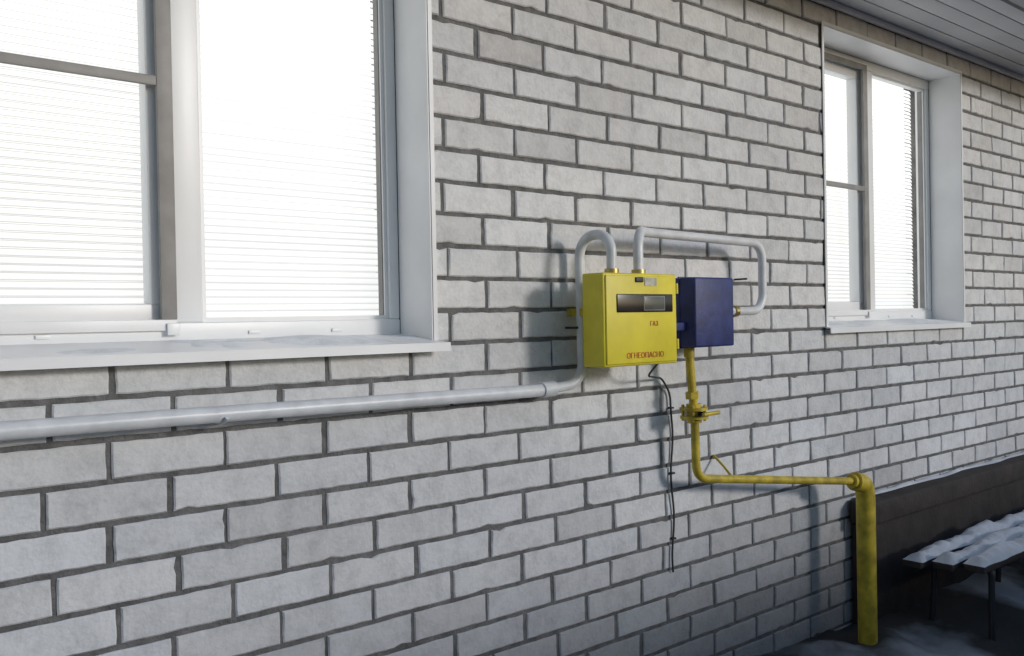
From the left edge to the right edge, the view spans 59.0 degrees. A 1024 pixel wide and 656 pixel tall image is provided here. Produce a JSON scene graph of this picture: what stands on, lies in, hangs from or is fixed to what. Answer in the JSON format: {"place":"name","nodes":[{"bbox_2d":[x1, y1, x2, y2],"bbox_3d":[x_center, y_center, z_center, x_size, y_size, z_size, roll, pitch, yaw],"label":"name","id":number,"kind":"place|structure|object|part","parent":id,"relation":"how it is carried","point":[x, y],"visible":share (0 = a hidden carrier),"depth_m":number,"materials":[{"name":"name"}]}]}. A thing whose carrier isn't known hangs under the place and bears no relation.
{"place":"outdoors","nodes":[
{"label":"outdoors","id":0,"kind":"place"},
{"bbox_2d":[12,335,432,359],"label":"sill snow","id":1,"kind":"structure","parent":0,"point":[322,340],"depth_m":2.52,"materials":[{"name":"white snow"}]},
{"bbox_2d":[829,318,946,327],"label":"sill snow","id":2,"kind":"structure","parent":0,"point":[910,320],"depth_m":4.80,"materials":[{"name":"white snow"}]},
{"bbox_2d":[759,556,1023,655],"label":"ground","id":3,"kind":"structure","parent":0,"point":[959,626],"depth_m":4.23,"materials":[{"name":"white snow"}]},
{"bbox_2d":[0,0,373,310],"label":"room","id":4,"kind":"object","parent":3,"relation":"on","point":[12,3],"depth_m":4.51,"materials":[{"name":"grey"}]},
{"bbox_2d":[0,0,1023,655],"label":"brickwork","id":5,"kind":"object","parent":3,"relation":"on","point":[58,552],"visible":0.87,"depth_m":3.11,"materials":[{"name":"brick"}]},
{"bbox_2d":[0,226,766,440],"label":"white gas pipe","id":6,"kind":"object","parent":5,"relation":"attached to","point":[55,426],"visible":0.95,"depth_m":2.57,"materials":[{"name":"metal"}]},
{"bbox_2d":[566,272,678,367],"bbox_3d":[0.355,-0.028,3.093,0.362,0.305,0.258,-2,1,-40],"label":"gas meter cabinet","id":7,"kind":"object","parent":5,"relation":"attached to","point":[629,319],"visible":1,"depth_m":2.96,"materials":[{"name":"yellow metal"}]},
{"bbox_3d":[0.431,-0.029,3.002,0.344,0.289,0.008,-2,1,-40],"label":"door","id":8,"kind":"part","parent":7,"relation":"part of","materials":[{"name":"yellow paint"}]},
{"bbox_2d":[648,364,675,571],"bbox_3d":[0.547,0.524,3.321,0.057,0.824,0.326,-1,1,18],"label":"hanging cable","id":9,"kind":"object","parent":7,"relation":"hanging from","point":[672,538],"visible":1,"depth_m":3.46,"materials":[{"name":"rubber"}]},
{"bbox_2d":[675,277,733,356],"bbox_3d":[0.625,-0.040,3.357,0.394,0.297,0.200,-2,1,-40],"label":"gas meter","id":10,"kind":"object","parent":5,"relation":"attached to","point":[704,311],"visible":0.7,"depth_m":3.31,"materials":[{"name":"blue paint"}]},
{"bbox_2d":[0,321,1023,655],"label":"mortar base","id":11,"kind":"object","parent":3,"relation":"on","point":[108,525],"depth_m":2.84,"materials":[{"name":"grey concrete"}]},
{"bbox_2d":[0,319,399,344],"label":"frame bottom","id":12,"kind":"object","parent":11,"relation":"on","point":[215,330],"visible":0.84,"depth_m":2.52,"materials":[{"name":"white plastic"}]},
{"bbox_2d":[0,304,160,321],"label":"sash","id":13,"kind":"object","parent":12,"relation":"on","point":[55,312],"visible":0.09,"depth_m":2.29,"materials":[{"name":"white plastic"}]},
{"bbox_2d":[137,0,159,303],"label":"sash","id":14,"kind":"object","parent":13,"relation":"on","point":[148,149],"visible":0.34,"depth_m":2.41,"materials":[{"name":"white plastic"}]},
{"bbox_2d":[170,0,202,321],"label":"mullion","id":15,"kind":"object","parent":12,"relation":"on","point":[186,160],"visible":0.68,"depth_m":2.45,"materials":[{"name":"white plastic"}]},
{"bbox_2d":[207,315,384,321],"bbox_3d":[-0.632,-0.028,2.692,0.576,0.012,0.033,-2,1,-40],"label":"bead","id":16,"kind":"object","parent":12,"relation":"on","point":[234,319],"visible":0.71,"depth_m":2.66,"materials":[{"name":"white plastic"}]},
{"bbox_2d":[382,0,399,318],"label":"frame","id":17,"kind":"object","parent":12,"relation":"on","point":[390,158],"visible":0.66,"depth_m":2.87,"materials":[{"name":"white plastic"}]},
{"bbox_2d":[373,0,383,314],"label":"seal","id":18,"kind":"object","parent":17,"relation":"attached to","point":[378,156],"visible":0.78,"depth_m":2.87,"materials":[{"name":"black rubber"}]},
{"bbox_2d":[378,0,388,318],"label":"bead","id":19,"kind":"object","parent":17,"relation":"attached to","point":[383,165],"visible":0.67,"depth_m":2.86,"materials":[{"name":"white plastic"}]},
{"bbox_2d":[0,334,450,370],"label":"sill","id":20,"kind":"structure","parent":11,"relation":"on","point":[25,357],"depth_m":2.26,"materials":[{"name":"white metal"}]},
{"bbox_2d":[0,319,177,334],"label":"screen frame rail","id":21,"kind":"object","parent":20,"relation":"on","point":[39,327],"visible":1,"depth_m":2.27,"materials":[{"name":"white plastic"}]},
{"bbox_2d":[167,323,180,334],"bbox_3d":[-0.900,0.003,2.408,0.035,0.032,0.006,-2,1,-40],"label":"net clip","id":22,"kind":"object","parent":20,"relation":"on","point":[173,328],"visible":1,"depth_m":2.40,"materials":[{"name":"white plastic"}]},
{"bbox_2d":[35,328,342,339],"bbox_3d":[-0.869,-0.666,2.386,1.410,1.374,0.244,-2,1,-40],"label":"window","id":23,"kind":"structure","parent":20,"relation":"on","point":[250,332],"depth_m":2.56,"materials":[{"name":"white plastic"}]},
{"bbox_2d":[0,51,155,85],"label":"screen crossbar","id":24,"kind":"object","parent":23,"relation":"attached to","point":[66,67],"visible":1,"depth_m":2.26,"materials":[{"name":"white metal"}]},
{"bbox_2d":[153,0,176,319],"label":"screen frame","id":25,"kind":"object","parent":23,"relation":"attached to","point":[165,162],"visible":1,"depth_m":2.40,"materials":[{"name":"white metal"}]},
{"bbox_2d":[0,0,378,317],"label":"blinds","id":26,"kind":"object","parent":23,"relation":"attached to","point":[271,284],"visible":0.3,"depth_m":2.64,"materials":[{"name":"grey plastic"}]},
{"bbox_2d":[196,0,206,321],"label":"bead","id":27,"kind":"object","parent":23,"relation":"attached to","point":[201,158],"visible":0.44,"depth_m":2.49,"materials":[{"name":"white plastic"}]},
{"bbox_2d":[394,0,432,339],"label":"reveal","id":28,"kind":"object","parent":23,"relation":"attached to","point":[413,167],"visible":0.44,"depth_m":2.81,"materials":[{"name":"white paint"}]},
{"bbox_2d":[427,0,437,339],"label":"flange","id":29,"kind":"object","parent":23,"relation":"attached to","point":[432,171],"visible":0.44,"depth_m":2.75,"materials":[{"name":"white plastic"}]},
{"bbox_2d":[370,0,825,342],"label":"mortar pier","id":30,"kind":"structure","parent":11,"relation":"on","point":[512,189],"depth_m":3.26,"materials":[{"name":"grey concrete"}]},
{"bbox_2d":[828,310,931,320],"bbox_3d":[1.865,-0.064,4.794,1.402,0.050,0.065,-2,1,-40],"label":"frame bottom","id":31,"kind":"object","parent":11,"relation":"on","point":[918,314],"visible":0.48,"depth_m":4.89,"materials":[{"name":"white plastic"}]},
{"bbox_2d":[828,302,863,309],"bbox_3d":[1.597,-0.107,4.589,0.630,0.050,0.055,-2,1,-40],"label":"sash","id":32,"kind":"object","parent":31,"relation":"on","point":[845,305],"visible":0.25,"depth_m":4.65,"materials":[{"name":"white plastic"}]},
{"bbox_2d":[846,78,863,301],"bbox_3d":[1.808,-0.722,4.770,0.050,1.168,0.055,-2,1,-40],"label":"sash","id":33,"kind":"object","parent":32,"relation":"on","point":[854,170],"visible":0.95,"depth_m":4.75,"materials":[{"name":"white plastic"}]},
{"bbox_2d":[860,70,874,310],"bbox_3d":[1.869,-0.723,4.803,0.086,1.268,0.063,-2,1,-40],"label":"mullion","id":34,"kind":"object","parent":31,"relation":"on","point":[871,188],"visible":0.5,"depth_m":4.79,"materials":[{"name":"white plastic"}]},
{"bbox_2d":[875,308,925,310],"bbox_3d":[2.147,-0.102,5.025,0.576,0.012,0.033,-2,1,-40],"label":"bead","id":35,"kind":"object","parent":31,"relation":"on","point":[904,309],"visible":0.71,"depth_m":5.01,"materials":[{"name":"white plastic"}]},
{"bbox_2d":[915,89,931,309],"bbox_3d":[2.376,-0.736,5.227,0.036,1.268,0.064,-2,1,-40],"label":"frame","id":36,"kind":"object","parent":31,"relation":"on","point":[927,194],"visible":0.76,"depth_m":5.20,"materials":[{"name":"white plastic"}]},
{"bbox_2d":[917,91,924,307],"bbox_3d":[2.352,-0.736,5.207,0.003,1.244,0.025,-2,1,-40],"label":"seal","id":37,"kind":"object","parent":36,"relation":"attached to","point":[920,192],"visible":0.86,"depth_m":5.21,"materials":[{"name":"grey rubber"}]},
{"bbox_2d":[921,89,926,309],"bbox_3d":[2.360,-0.736,5.208,0.012,1.268,0.033,-2,1,-40],"label":"bead","id":38,"kind":"object","parent":36,"relation":"attached to","point":[924,212],"visible":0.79,"depth_m":5.20,"materials":[{"name":"white plastic"}]},
{"bbox_2d":[824,318,970,332],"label":"sill","id":39,"kind":"structure","parent":11,"relation":"on","point":[880,325],"depth_m":4.57,"materials":[{"name":"white metal"}]},
{"bbox_2d":[828,310,870,315],"bbox_3d":[1.630,-0.075,4.545,0.658,0.030,0.011,-2,1,-40],"label":"frame rail","id":40,"kind":"object","parent":39,"relation":"on","point":[847,312],"visible":0.57,"depth_m":4.61,"materials":[{"name":"white plastic"}]},
{"bbox_2d":[824,21,960,318],"bbox_3d":[1.910,-0.740,4.719,1.410,1.374,0.244,-2,1,-40],"label":"window","id":41,"kind":"structure","parent":39,"relation":"on","point":[917,69],"depth_m":4.73,"materials":[{"name":"white plastic"}]},
{"bbox_2d":[821,44,825,303],"bbox_3d":[1.392,-0.697,4.244,0.004,1.400,0.176,-2,1,-40],"label":"reveal","id":42,"kind":"object","parent":41,"relation":"attached to","point":[823,178],"visible":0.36,"depth_m":4.18,"materials":[{"name":"grey paint"}]},
{"bbox_2d":[821,21,828,328],"bbox_3d":[1.442,-0.704,4.169,0.014,1.418,0.004,-2,1,-40],"label":"flange","id":43,"kind":"object","parent":41,"relation":"attached to","point":[824,162],"visible":1,"depth_m":4.17,"materials":[{"name":"white plastic"}]},
{"bbox_2d":[824,59,859,79],"bbox_3d":[1.574,-1.325,4.578,0.630,0.050,0.055,-2,1,-40],"label":"sash","id":44,"kind":"object","parent":41,"relation":"attached to","point":[837,70],"visible":0.38,"depth_m":4.65,"materials":[{"name":"white plastic"}]},
{"bbox_2d":[824,52,866,70],"bbox_3d":[1.605,-1.355,4.534,0.658,0.030,0.011,-2,1,-40],"label":"frame rail","id":45,"kind":"object","parent":41,"relation":"attached to","point":[843,61],"visible":0.53,"depth_m":4.60,"materials":[{"name":"white plastic"}]},
{"bbox_2d":[826,180,864,190],"bbox_3d":[1.613,-0.721,4.535,0.586,0.026,0.011,-2,1,-40],"label":"crossbar","id":46,"kind":"object","parent":41,"relation":"attached to","point":[845,185],"visible":0.55,"depth_m":4.60,"materials":[{"name":"white plastic"}]},
{"bbox_2d":[861,70,870,309],"bbox_3d":[1.853,-0.721,4.737,0.042,1.250,0.011,-2,1,-40],"label":"screen frame","id":47,"kind":"object","parent":41,"relation":"attached to","point":[866,191],"visible":1,"depth_m":4.73,"materials":[{"name":"white plastic"}]},
{"bbox_2d":[824,74,913,308],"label":"blinds","id":48,"kind":"object","parent":41,"relation":"attached to","point":[892,278],"visible":0.34,"depth_m":5.08,"materials":[{"name":"grey plastic"}]},
{"bbox_2d":[872,73,922,91],"bbox_3d":[2.123,-1.358,5.014,0.576,0.012,0.033,-2,1,-40],"label":"bead","id":49,"kind":"object","parent":41,"relation":"attached to","point":[894,82],"visible":0.79,"depth_m":5.00,"materials":[{"name":"white plastic"}]},
{"bbox_2d":[929,74,963,321],"bbox_3d":[2.469,-0.726,5.147,0.004,1.400,0.176,-2,1,-40],"label":"reveal","id":50,"kind":"object","parent":41,"relation":"attached to","point":[946,195],"visible":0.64,"depth_m":5.14,"materials":[{"name":"white paint"}]},
{"bbox_2d":[960,71,964,321],"bbox_3d":[2.533,-0.733,5.085,0.014,1.418,0.004,-2,1,-40],"label":"flange","id":51,"kind":"object","parent":41,"relation":"attached to","point":[962,195],"visible":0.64,"depth_m":5.08,"materials":[{"name":"white plastic"}]},
{"bbox_2d":[904,76,1023,322],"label":"mortar pier","id":52,"kind":"structure","parent":11,"relation":"on","point":[913,200],"depth_m":5.30,"materials":[{"name":"grey concrete"}]},
{"bbox_2d":[751,0,1023,97],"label":"mortar top","id":53,"kind":"object","parent":52,"relation":"on","point":[764,3],"visible":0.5,"depth_m":4.62,"materials":[{"name":"grey concrete"}]},
{"bbox_2d":[847,472,877,644],"bbox_3d":[1.548,1.158,3.996,0.152,1.055,0.087,-2,1,-40],"label":"gas riser post","id":54,"kind":"object","parent":3,"relation":"on","point":[862,486],"visible":0.97,"depth_m":3.98,"materials":[{"name":"yellow metal"}]},
{"bbox_2d":[679,357,853,484],"bbox_3d":[1.067,0.387,3.716,1.139,0.642,0.218,-2,1,-40],"label":"yellow gas pipe","id":55,"kind":"object","parent":54,"relation":"on","point":[695,416],"visible":1,"depth_m":3.38,"materials":[{"name":"metal"}]},
{"bbox_2d":[825,77,905,294],"bbox_3d":[1.052,-0.221,5.757,2.610,2.800,2.275,-2,1,-40],"label":"room","id":56,"kind":"object","parent":3,"relation":"on","point":[846,156],"depth_m":6.26,"materials":[{"name":"grey"}]},
{"bbox_2d":[852,478,1023,623],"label":"beam support","id":57,"kind":"object","parent":3,"relation":"on","point":[902,589],"visible":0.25,"depth_m":4.57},
{"bbox_2d":[850,455,1023,524],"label":"beam","id":58,"kind":"structure","parent":57,"relation":"on","point":[904,501],"depth_m":4.67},
{"bbox_2d":[902,510,1023,640],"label":"garden bench","id":59,"kind":"object","parent":3,"relation":"on","point":[988,547],"visible":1,"depth_m":4.28,"materials":[{"name":"wood"}]},
{"bbox_2d":[875,452,1023,493],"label":"ledge","id":60,"kind":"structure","parent":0,"point":[939,476],"depth_m":4.86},
{"bbox_3d":[1.395,-2.545,6.034,16.404,1.806,4.122,-2,1,-40],"label":"roof sheet","id":61,"kind":"object","parent":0,"visible":0},
{"bbox_2d":[1001,0,1023,11],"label":"fascia","id":62,"kind":"structure","parent":61,"relation":"attached to","point":[1018,4],"depth_m":4.25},
{"bbox_3d":[2.512,-1.561,4.737,16.000,0.017,0.530,-2,1,-40],"label":"soffit backing","id":63,"kind":"object","parent":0,"visible":0},
{"bbox_2d":[811,0,1023,81],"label":"wall batten","id":64,"kind":"object","parent":63,"relation":"attached to","point":[842,8],"depth_m":4.69,"materials":[{"name":"white plastic"}]},
{"bbox_2d":[833,0,1023,75],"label":"soffit board","id":65,"kind":"object","parent":63,"relation":"attached to","point":[882,13],"visible":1,"depth_m":4.71,"materials":[{"name":"white plastic"}]},
{"bbox_2d":[866,0,1023,65],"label":"soffit board","id":66,"kind":"object","parent":63,"relation":"attached to","point":[915,13],"visible":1,"depth_m":4.63,"materials":[{"name":"white plastic"}]},
{"bbox_2d":[902,0,1023,52],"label":"soffit board","id":67,"kind":"object","parent":63,"relation":"attached to","point":[959,17],"visible":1,"depth_m":4.54,"materials":[{"name":"white plastic"}]},
{"bbox_2d":[938,0,1023,39],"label":"soffit board","id":68,"kind":"object","parent":63,"relation":"attached to","point":[982,12],"visible":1,"depth_m":4.44,"materials":[{"name":"white plastic"}]},
{"bbox_2d":[974,0,1023,23],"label":"soffit board","id":69,"kind":"object","parent":63,"relation":"attached to","point":[1007,10],"depth_m":4.36,"materials":[{"name":"white plastic"}]}
]}

